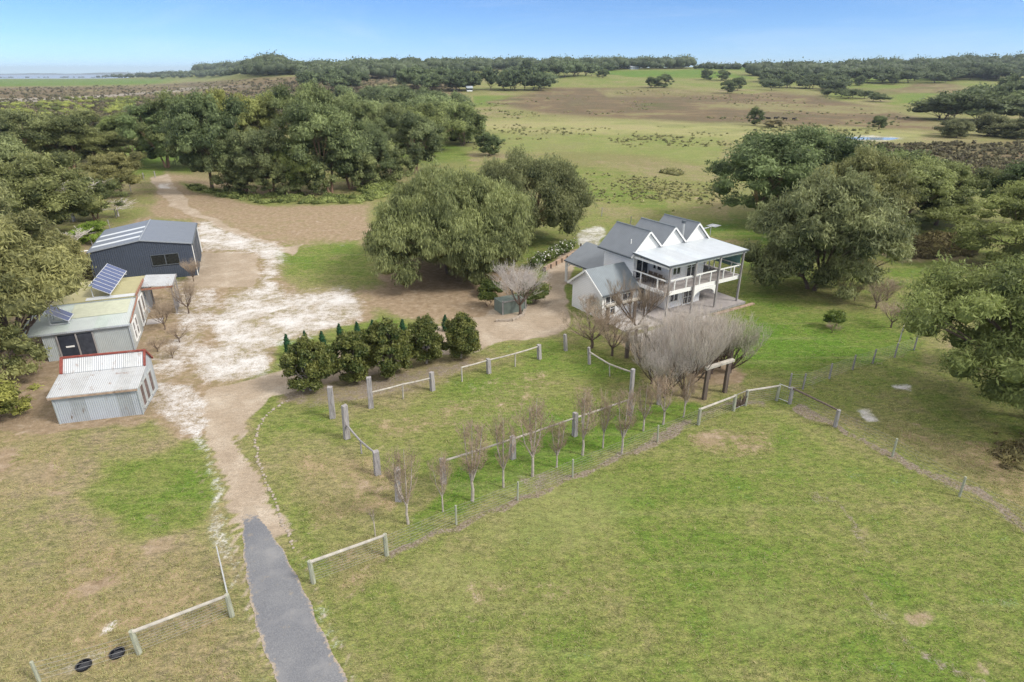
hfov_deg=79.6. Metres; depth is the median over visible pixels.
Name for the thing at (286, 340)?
cypress tree
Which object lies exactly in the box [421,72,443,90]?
gum tree
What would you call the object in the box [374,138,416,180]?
gum tree
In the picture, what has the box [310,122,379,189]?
gum tree
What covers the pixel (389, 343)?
magnolia tree
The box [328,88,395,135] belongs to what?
gum tree
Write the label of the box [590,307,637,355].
bare tree
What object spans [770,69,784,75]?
gum tree
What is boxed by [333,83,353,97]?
gum tree
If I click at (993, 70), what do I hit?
gum tree
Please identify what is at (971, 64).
gum tree
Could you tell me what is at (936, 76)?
gum tree
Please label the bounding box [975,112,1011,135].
gum tree
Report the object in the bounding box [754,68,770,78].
gum tree
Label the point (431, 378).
post and rail fence
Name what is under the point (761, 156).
gum tree
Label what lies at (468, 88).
farm building
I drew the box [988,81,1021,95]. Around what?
gum tree
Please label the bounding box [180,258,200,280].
bare tree
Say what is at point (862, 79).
gum tree
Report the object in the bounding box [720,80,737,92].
gum tree
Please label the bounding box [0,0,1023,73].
sky
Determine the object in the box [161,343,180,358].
bare tree
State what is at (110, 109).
yellow scrub
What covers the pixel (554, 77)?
gum tree
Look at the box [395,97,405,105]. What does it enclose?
gum tree
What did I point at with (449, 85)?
gum tree
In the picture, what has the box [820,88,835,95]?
gum tree
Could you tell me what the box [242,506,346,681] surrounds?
driveway
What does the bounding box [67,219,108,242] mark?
bush
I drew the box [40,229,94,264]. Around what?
gum tree
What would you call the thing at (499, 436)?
pear tree
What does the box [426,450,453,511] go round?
pear tree
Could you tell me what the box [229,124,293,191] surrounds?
gum tree
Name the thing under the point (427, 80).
gum tree
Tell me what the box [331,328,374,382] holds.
magnolia tree
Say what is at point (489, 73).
gum tree
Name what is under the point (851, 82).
gum tree
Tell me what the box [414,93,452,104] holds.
gum tree
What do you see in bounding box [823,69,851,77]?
gum tree
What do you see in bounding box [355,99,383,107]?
gum tree
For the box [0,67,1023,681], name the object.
ground
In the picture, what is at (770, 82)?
gum tree
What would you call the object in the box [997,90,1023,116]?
gum tree
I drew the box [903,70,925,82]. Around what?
gum tree
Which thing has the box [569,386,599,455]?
pear tree
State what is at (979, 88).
gum tree
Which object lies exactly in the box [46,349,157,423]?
corrugated shed
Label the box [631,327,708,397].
bare tree
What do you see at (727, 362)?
pergola frame
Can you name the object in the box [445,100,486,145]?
gum tree
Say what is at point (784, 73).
gum tree
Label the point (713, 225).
television antenna
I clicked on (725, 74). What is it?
gum tree
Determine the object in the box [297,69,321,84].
gum tree
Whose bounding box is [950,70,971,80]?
gum tree
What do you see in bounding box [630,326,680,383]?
bare tree
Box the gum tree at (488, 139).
[475,131,505,154]
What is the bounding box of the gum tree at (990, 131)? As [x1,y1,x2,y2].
[973,119,1002,135]
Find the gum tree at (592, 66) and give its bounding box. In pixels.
[578,61,599,75]
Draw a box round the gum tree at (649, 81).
[645,76,657,87]
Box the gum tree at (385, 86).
[374,82,389,88]
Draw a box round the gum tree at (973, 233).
[945,177,1023,264]
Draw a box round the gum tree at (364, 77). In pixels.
[352,72,370,87]
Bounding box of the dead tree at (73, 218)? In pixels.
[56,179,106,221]
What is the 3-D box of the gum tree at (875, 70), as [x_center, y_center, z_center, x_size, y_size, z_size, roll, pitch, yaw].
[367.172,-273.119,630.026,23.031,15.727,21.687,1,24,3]
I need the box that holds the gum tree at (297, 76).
[293,71,318,84]
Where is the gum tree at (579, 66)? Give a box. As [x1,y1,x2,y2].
[560,58,588,76]
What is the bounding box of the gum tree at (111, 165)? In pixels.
[76,151,148,192]
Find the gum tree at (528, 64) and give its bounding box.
[520,58,534,72]
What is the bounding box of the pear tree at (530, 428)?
[509,395,555,476]
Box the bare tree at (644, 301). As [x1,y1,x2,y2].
[605,269,675,342]
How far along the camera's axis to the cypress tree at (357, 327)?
49.56 m
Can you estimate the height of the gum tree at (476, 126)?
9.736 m
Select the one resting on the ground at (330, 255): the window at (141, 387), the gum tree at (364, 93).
the gum tree at (364, 93)
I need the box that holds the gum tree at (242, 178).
[235,165,270,194]
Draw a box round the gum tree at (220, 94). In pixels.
[202,83,272,142]
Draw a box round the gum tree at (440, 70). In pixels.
[434,66,451,86]
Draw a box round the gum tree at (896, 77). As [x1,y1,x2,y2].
[887,74,900,83]
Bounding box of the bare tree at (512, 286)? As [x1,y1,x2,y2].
[490,260,551,314]
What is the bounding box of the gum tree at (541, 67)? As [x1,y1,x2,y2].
[531,62,549,72]
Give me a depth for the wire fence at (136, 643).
23.38 m
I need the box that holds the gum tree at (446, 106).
[436,97,460,139]
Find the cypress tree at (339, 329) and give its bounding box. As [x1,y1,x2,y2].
[336,323,342,334]
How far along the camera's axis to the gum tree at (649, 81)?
543.85 m
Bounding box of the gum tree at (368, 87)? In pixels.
[359,84,381,92]
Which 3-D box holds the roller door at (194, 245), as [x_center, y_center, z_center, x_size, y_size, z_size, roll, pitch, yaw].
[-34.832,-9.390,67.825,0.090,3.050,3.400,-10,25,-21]
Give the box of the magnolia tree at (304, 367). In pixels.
[278,333,338,391]
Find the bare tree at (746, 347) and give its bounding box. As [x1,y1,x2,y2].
[710,312,771,372]
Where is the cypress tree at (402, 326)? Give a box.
[399,319,406,330]
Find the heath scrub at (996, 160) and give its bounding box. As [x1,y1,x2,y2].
[0,74,1023,180]
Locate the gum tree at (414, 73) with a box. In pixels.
[394,71,418,85]
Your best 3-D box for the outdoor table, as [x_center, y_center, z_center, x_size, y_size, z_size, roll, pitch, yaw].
[12.541,-5.461,54.735,0.700,0.730,1.400,-14,27,-29]
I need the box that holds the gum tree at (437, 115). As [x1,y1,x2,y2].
[403,101,468,146]
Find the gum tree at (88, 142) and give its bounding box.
[60,129,140,158]
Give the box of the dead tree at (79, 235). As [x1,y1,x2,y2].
[65,227,93,239]
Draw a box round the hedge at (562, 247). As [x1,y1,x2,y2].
[527,238,576,265]
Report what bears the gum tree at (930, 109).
on the ground at (330, 255)
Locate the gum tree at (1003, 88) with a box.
[996,80,1023,93]
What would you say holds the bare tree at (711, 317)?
on the ground at (330, 255)
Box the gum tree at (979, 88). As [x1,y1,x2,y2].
[961,82,1007,97]
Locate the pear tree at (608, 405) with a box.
[595,385,618,447]
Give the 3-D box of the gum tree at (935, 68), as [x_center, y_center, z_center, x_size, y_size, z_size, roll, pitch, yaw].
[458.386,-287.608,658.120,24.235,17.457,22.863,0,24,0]
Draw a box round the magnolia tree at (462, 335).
[440,311,481,358]
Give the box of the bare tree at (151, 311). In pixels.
[142,296,175,329]
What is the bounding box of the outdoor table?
[645,273,661,285]
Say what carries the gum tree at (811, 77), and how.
on the ground at (330, 255)
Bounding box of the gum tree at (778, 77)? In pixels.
[771,74,792,87]
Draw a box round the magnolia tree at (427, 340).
[408,313,444,363]
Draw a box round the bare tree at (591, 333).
[555,298,628,348]
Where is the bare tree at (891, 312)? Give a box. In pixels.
[876,297,906,327]
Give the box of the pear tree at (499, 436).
[484,411,520,487]
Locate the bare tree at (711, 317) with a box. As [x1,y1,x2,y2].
[686,303,738,351]
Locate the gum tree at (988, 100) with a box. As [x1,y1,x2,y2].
[959,90,1000,119]
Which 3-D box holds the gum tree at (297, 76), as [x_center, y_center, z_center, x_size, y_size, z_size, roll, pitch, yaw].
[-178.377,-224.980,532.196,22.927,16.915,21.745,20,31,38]
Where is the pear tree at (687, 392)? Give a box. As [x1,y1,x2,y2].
[677,369,698,417]
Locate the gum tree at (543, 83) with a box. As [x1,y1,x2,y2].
[532,73,552,88]
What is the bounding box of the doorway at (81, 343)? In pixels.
[54,330,98,356]
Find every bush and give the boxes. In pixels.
[0,378,44,415]
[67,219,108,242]
[477,278,503,292]
[477,290,497,305]
[514,290,532,304]
[520,280,551,300]
[757,119,789,125]
[823,309,847,326]
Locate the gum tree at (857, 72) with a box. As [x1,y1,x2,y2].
[850,67,868,81]
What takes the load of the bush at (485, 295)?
on the ground at (330, 255)
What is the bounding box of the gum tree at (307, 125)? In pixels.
[279,96,366,192]
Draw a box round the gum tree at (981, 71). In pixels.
[974,68,992,79]
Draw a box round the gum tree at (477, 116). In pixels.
[444,106,487,143]
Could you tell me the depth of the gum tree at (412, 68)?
538.24 m
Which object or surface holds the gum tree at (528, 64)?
on the ground at (330, 255)
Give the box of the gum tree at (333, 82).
[325,76,363,86]
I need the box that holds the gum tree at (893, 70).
[881,66,903,82]
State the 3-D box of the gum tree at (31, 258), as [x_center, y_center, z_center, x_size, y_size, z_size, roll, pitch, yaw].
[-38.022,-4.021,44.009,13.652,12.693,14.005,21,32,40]
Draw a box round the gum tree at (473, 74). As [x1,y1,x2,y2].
[463,70,483,85]
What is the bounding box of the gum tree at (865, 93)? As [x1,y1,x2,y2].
[857,89,873,98]
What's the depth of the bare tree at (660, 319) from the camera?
46.38 m
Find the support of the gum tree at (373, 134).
on the ground at (330, 255)
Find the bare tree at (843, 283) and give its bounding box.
[835,280,851,289]
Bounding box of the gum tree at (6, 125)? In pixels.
[0,107,57,151]
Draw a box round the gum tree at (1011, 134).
[996,123,1023,138]
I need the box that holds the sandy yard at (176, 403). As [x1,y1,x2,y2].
[150,224,359,439]
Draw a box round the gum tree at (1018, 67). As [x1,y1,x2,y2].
[1010,65,1023,71]
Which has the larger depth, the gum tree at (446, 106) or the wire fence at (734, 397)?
the gum tree at (446, 106)
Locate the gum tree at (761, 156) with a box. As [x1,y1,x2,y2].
[701,129,828,214]
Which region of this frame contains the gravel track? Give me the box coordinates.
[156,187,574,536]
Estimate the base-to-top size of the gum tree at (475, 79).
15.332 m
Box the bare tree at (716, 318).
[687,301,757,373]
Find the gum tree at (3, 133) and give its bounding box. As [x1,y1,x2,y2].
[0,132,12,136]
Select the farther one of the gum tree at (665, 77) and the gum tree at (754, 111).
the gum tree at (665, 77)
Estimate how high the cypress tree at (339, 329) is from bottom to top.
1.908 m
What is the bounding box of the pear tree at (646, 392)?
[633,379,663,430]
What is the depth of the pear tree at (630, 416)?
34.16 m
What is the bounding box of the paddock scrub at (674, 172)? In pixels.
[472,89,910,210]
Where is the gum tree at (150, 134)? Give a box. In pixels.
[133,86,220,167]
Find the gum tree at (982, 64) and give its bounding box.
[975,63,1000,77]
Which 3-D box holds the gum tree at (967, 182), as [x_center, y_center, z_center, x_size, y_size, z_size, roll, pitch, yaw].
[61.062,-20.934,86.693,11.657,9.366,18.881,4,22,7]
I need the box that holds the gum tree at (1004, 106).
[958,96,1020,117]
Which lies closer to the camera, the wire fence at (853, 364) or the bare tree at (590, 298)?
the wire fence at (853, 364)
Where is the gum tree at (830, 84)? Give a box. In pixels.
[820,80,850,88]
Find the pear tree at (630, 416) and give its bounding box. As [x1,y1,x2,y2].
[612,387,643,454]
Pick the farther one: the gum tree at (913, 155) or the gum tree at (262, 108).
the gum tree at (262, 108)
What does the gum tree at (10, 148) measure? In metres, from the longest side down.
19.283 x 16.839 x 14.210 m
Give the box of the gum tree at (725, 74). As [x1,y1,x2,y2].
[716,69,731,80]
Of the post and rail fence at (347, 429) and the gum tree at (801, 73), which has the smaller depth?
the post and rail fence at (347, 429)
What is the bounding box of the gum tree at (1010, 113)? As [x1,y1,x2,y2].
[992,110,1019,115]
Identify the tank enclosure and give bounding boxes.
[494,294,525,314]
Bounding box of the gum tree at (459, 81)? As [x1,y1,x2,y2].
[441,73,468,90]
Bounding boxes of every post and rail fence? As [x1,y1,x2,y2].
[341,404,380,475]
[366,371,434,408]
[439,400,627,482]
[461,344,541,381]
[587,346,634,412]
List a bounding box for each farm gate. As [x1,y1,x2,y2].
[216,546,227,592]
[735,390,747,408]
[778,384,792,401]
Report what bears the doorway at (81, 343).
in the old workshop
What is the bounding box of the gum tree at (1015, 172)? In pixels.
[973,160,1023,205]
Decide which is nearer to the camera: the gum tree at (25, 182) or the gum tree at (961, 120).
the gum tree at (25, 182)
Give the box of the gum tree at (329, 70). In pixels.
[320,66,345,80]
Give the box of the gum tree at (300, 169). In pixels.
[268,137,314,192]
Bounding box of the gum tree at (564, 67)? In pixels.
[553,62,574,76]
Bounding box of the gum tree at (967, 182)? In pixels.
[915,161,1006,225]
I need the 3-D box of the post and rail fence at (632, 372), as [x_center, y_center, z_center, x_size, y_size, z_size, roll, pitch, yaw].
[6.954,1.740,42.023,1.020,3.399,7.995,-5,24,-12]
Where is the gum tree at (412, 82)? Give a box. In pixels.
[408,73,422,88]
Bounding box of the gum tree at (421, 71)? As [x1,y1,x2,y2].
[415,67,427,74]
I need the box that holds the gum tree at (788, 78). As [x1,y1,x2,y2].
[780,72,796,88]
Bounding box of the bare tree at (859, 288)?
[849,281,864,300]
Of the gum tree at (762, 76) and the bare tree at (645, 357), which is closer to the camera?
the bare tree at (645, 357)
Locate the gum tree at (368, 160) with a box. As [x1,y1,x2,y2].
[346,150,382,185]
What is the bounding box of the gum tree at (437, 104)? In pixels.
[432,98,445,108]
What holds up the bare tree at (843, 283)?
on the ground at (330, 255)
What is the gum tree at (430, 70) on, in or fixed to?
on the ground at (330, 255)
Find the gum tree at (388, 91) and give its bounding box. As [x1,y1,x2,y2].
[377,87,398,97]
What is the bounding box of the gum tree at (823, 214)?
[741,165,919,299]
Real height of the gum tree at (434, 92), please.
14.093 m
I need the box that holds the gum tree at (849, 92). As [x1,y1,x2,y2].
[839,89,861,98]
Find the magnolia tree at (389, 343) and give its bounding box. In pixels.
[363,315,414,378]
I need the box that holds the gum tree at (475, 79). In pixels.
[461,71,481,85]
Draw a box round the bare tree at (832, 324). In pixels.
[825,322,843,332]
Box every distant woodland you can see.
[155,49,491,77]
[451,54,697,69]
[693,50,1023,77]
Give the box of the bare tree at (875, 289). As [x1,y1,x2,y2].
[863,278,898,308]
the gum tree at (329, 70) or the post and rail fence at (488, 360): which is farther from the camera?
the gum tree at (329, 70)
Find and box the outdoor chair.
[656,277,664,287]
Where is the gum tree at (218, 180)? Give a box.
[209,161,242,192]
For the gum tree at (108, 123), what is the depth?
144.98 m
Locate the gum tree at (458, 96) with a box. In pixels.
[450,89,472,105]
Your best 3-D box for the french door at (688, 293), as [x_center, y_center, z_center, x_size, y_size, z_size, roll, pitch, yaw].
[16.336,-4.410,56.914,1.440,2.090,0.090,-14,27,-29]
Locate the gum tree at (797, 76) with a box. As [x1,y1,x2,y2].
[786,73,803,85]
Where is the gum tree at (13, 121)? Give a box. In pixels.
[9,112,51,140]
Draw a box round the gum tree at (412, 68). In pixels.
[409,64,420,85]
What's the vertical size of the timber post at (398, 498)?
2.085 m
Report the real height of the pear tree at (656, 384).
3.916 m
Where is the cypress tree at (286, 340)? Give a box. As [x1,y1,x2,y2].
[283,333,290,353]
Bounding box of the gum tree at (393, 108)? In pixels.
[356,99,413,147]
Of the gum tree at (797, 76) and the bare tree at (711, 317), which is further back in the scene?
the gum tree at (797, 76)
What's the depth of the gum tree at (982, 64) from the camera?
683.64 m
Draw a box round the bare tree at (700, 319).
[663,294,739,377]
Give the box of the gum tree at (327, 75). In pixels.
[319,73,345,87]
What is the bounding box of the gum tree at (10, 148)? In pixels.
[0,134,55,209]
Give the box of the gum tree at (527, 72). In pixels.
[517,67,533,89]
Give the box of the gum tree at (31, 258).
[0,204,99,369]
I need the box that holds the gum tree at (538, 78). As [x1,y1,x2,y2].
[521,73,549,89]
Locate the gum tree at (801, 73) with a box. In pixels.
[792,71,806,75]
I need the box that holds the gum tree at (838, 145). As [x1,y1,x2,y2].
[763,122,871,183]
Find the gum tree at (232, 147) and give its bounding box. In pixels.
[202,130,256,193]
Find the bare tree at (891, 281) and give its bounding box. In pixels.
[874,275,906,300]
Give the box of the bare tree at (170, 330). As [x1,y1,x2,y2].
[162,321,191,342]
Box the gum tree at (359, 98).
[342,92,367,100]
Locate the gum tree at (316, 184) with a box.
[303,152,338,194]
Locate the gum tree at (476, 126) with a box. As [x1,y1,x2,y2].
[466,120,485,142]
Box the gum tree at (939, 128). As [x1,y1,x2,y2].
[932,117,974,134]
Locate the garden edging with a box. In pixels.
[496,304,527,321]
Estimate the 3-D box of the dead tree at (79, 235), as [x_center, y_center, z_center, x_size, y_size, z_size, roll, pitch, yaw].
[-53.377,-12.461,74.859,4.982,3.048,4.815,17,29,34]
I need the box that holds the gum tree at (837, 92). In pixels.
[834,88,847,95]
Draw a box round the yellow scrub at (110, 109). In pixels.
[0,95,139,113]
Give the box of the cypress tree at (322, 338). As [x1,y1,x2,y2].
[318,331,325,344]
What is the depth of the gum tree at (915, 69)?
643.91 m
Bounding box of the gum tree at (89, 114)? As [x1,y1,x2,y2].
[64,106,103,128]
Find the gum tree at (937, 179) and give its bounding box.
[894,152,964,230]
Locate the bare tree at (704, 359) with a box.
[655,305,734,395]
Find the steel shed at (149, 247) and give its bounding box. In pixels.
[86,219,202,277]
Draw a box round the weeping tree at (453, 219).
[361,156,536,287]
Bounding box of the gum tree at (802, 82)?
[794,78,816,87]
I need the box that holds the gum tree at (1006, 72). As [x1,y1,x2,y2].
[995,69,1023,77]
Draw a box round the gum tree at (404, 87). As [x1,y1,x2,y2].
[383,83,413,95]
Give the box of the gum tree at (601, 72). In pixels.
[595,69,609,77]
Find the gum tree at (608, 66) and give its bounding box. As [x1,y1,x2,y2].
[599,63,613,69]
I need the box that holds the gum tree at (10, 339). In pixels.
[0,315,52,384]
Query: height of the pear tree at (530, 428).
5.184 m
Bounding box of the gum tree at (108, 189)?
[62,175,129,220]
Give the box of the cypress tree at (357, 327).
[354,321,359,332]
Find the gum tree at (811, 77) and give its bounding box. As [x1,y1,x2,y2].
[802,73,821,88]
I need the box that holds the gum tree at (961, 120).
[941,117,975,137]
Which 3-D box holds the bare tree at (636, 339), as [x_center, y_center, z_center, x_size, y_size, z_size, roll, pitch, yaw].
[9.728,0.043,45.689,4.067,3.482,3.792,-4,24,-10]
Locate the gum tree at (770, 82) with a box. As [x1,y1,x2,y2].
[756,78,787,89]
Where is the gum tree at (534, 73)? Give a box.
[533,70,550,89]
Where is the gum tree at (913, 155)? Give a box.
[831,138,938,168]
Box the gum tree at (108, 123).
[96,109,145,154]
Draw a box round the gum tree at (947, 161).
[892,149,966,214]
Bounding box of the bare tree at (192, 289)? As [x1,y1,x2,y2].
[165,279,198,313]
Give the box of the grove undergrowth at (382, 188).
[185,178,398,204]
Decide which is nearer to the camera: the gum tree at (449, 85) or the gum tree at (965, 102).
the gum tree at (965, 102)
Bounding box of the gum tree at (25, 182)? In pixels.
[0,149,110,230]
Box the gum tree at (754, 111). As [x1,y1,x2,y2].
[746,105,764,124]
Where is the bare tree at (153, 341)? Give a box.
[145,334,168,351]
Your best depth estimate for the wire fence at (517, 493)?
31.56 m
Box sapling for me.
[365,508,375,536]
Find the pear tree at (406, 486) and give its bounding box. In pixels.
[380,442,420,524]
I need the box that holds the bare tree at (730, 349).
[713,327,749,367]
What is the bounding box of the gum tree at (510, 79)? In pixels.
[502,68,527,90]
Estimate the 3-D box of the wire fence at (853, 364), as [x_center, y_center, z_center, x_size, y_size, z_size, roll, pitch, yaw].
[25.498,1.563,44.978,14.259,1.254,0.611,-12,26,-25]
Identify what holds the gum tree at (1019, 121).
on the ground at (330, 255)
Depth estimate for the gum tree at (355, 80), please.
527.41 m
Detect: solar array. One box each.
[44,305,73,324]
[88,263,126,297]
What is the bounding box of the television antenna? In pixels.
[704,224,720,263]
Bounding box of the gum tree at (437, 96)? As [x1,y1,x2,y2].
[400,90,444,107]
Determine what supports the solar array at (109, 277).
on the old workshop
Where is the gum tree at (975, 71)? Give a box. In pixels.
[965,67,979,79]
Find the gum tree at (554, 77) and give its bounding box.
[532,71,560,87]
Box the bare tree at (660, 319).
[649,307,704,338]
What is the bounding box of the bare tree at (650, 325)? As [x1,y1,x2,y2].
[635,301,706,374]
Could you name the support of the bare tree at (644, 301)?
on the ground at (330, 255)
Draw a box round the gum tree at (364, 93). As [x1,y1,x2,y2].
[357,90,368,102]
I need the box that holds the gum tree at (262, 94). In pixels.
[257,90,272,98]
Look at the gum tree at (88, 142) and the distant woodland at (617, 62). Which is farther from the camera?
the distant woodland at (617, 62)
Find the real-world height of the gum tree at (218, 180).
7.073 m
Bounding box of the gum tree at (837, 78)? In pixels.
[823,74,850,89]
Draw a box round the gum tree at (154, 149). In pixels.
[115,101,178,167]
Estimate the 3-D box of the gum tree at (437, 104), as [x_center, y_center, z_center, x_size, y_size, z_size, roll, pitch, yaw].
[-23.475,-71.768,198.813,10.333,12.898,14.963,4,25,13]
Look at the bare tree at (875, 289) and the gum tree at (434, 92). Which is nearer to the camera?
the bare tree at (875, 289)
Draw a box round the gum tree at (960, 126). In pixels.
[940,118,974,137]
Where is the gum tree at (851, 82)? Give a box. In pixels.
[839,74,853,85]
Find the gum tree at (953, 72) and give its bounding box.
[934,66,957,81]
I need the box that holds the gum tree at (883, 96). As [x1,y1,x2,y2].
[868,93,893,100]
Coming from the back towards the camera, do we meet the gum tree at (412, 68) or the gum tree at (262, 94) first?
the gum tree at (412, 68)
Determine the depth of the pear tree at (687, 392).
37.96 m
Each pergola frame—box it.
[605,298,639,329]
[624,321,650,357]
[701,358,734,399]
[708,345,734,379]
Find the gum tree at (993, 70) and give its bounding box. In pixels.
[979,63,1012,79]
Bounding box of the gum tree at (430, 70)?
[425,67,443,76]
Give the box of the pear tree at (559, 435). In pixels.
[545,418,572,467]
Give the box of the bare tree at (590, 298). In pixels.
[579,293,598,313]
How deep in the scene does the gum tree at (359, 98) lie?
336.43 m
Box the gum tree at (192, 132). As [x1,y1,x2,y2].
[157,86,250,188]
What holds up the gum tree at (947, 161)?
on the ground at (330, 255)
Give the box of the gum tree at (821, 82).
[815,79,828,89]
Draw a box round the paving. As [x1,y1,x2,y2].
[603,312,713,341]
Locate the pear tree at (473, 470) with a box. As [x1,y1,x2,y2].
[452,416,492,501]
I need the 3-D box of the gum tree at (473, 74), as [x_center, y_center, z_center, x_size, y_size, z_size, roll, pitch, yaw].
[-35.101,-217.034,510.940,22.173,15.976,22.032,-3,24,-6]
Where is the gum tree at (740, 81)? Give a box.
[732,76,746,90]
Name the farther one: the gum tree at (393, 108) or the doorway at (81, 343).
the gum tree at (393, 108)
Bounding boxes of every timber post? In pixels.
[327,386,335,418]
[394,467,401,501]
[563,334,567,350]
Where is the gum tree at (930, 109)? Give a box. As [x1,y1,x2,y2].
[910,90,982,119]
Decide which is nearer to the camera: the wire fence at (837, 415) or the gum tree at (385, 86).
the wire fence at (837, 415)
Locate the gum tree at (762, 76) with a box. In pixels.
[757,72,777,83]
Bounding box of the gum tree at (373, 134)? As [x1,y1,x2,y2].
[355,120,396,180]
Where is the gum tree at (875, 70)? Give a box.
[859,66,880,82]
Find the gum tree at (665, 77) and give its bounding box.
[653,72,674,87]
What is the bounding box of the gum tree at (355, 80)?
[336,73,362,86]
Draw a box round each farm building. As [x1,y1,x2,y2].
[465,86,472,90]
[628,66,638,68]
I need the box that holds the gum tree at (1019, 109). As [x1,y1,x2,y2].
[1010,98,1023,117]
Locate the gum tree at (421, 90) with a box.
[415,85,428,96]
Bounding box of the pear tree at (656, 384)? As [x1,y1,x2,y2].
[650,367,680,424]
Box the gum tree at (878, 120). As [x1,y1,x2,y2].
[867,115,892,128]
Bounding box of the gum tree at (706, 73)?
[701,68,715,79]
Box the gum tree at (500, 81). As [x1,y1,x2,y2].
[493,76,513,90]
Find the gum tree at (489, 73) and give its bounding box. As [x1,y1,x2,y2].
[477,66,502,89]
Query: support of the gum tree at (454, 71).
on the ground at (330, 255)
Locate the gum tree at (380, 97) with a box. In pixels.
[365,92,390,104]
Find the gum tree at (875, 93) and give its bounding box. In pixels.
[867,91,879,100]
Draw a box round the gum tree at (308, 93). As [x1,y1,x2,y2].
[267,77,334,151]
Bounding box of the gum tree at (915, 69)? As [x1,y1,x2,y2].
[906,66,929,80]
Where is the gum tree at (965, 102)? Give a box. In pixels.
[927,91,975,119]
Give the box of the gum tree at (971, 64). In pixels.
[957,62,981,77]
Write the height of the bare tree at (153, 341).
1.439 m
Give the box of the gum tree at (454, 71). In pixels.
[445,69,463,89]
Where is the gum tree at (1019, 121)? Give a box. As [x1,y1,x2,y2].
[999,116,1023,138]
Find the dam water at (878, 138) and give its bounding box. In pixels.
[851,137,897,139]
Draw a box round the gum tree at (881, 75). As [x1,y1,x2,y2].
[863,70,898,82]
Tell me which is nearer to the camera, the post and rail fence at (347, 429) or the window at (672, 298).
the post and rail fence at (347, 429)
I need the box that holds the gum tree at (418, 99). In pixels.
[405,94,427,107]
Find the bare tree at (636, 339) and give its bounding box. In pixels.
[620,314,667,362]
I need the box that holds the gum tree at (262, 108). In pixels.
[235,87,289,146]
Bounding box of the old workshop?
[18,274,180,361]
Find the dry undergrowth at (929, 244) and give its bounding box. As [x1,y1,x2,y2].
[79,228,1023,470]
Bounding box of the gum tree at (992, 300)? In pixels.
[890,250,1023,411]
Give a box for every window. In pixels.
[132,319,138,341]
[134,314,140,335]
[138,381,148,407]
[140,292,145,311]
[142,375,151,401]
[146,368,155,393]
[150,253,180,265]
[621,291,633,306]
[656,266,662,271]
[669,293,678,302]
[672,267,680,275]
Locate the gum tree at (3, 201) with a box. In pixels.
[0,179,18,222]
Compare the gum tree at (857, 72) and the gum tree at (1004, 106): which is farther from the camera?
the gum tree at (857, 72)
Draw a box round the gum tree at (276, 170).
[263,157,307,195]
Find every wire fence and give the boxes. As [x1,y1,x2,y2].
[29,636,133,681]
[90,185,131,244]
[128,593,234,655]
[307,533,388,584]
[388,408,700,550]
[697,394,736,425]
[743,385,780,405]
[787,387,840,427]
[788,337,917,389]
[839,416,1023,527]
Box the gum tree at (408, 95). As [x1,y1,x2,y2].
[383,89,418,102]
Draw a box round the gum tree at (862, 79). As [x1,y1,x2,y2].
[854,75,866,84]
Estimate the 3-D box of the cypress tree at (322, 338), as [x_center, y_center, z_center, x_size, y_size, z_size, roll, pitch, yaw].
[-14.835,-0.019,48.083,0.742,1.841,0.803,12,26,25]
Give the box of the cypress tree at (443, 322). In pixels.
[441,314,446,331]
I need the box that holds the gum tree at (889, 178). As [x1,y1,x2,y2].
[812,142,922,249]
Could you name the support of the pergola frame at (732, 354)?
on the ground at (330, 255)
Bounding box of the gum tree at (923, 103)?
[899,96,962,119]
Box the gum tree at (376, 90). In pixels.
[367,85,385,97]
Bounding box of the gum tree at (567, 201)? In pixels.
[476,142,597,236]
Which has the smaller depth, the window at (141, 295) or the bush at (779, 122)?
the window at (141, 295)
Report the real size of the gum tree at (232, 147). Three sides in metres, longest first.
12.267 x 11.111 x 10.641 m
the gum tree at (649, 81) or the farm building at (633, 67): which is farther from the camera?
the farm building at (633, 67)
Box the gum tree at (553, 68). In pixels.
[549,62,558,73]
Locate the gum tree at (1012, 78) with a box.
[997,73,1022,85]
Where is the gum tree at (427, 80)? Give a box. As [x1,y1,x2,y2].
[413,73,441,89]
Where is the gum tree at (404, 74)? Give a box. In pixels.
[395,66,413,84]
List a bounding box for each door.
[137,296,145,325]
[193,239,199,272]
[195,230,201,261]
[604,296,615,317]
[635,256,648,278]
[681,290,691,304]
[685,264,694,278]
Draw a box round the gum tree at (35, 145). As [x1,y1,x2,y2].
[15,110,87,159]
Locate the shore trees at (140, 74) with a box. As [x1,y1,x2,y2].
[0,70,177,77]
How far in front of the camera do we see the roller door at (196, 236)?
71.92 m
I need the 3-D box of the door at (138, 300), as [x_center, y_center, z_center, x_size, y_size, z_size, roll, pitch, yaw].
[-31.790,-2.546,52.707,0.090,2.300,1.200,-9,25,-20]
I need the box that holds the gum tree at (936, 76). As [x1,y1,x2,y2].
[918,70,953,82]
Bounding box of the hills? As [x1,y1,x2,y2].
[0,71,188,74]
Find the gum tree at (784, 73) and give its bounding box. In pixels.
[775,69,793,77]
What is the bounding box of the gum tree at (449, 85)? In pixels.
[444,74,454,90]
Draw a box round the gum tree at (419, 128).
[379,109,444,172]
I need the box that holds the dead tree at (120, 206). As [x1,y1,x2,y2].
[101,197,136,215]
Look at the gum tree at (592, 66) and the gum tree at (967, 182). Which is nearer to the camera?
the gum tree at (967, 182)
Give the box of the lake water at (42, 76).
[0,75,127,78]
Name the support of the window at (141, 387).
in the corrugated shed at (88, 387)
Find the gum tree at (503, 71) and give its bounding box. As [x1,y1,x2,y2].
[498,68,507,75]
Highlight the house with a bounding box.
[564,213,754,323]
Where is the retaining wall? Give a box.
[543,249,576,271]
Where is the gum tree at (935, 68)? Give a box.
[930,64,951,80]
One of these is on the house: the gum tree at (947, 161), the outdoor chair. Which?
the outdoor chair
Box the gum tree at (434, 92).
[422,89,449,98]
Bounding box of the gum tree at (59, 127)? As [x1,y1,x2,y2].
[18,111,117,169]

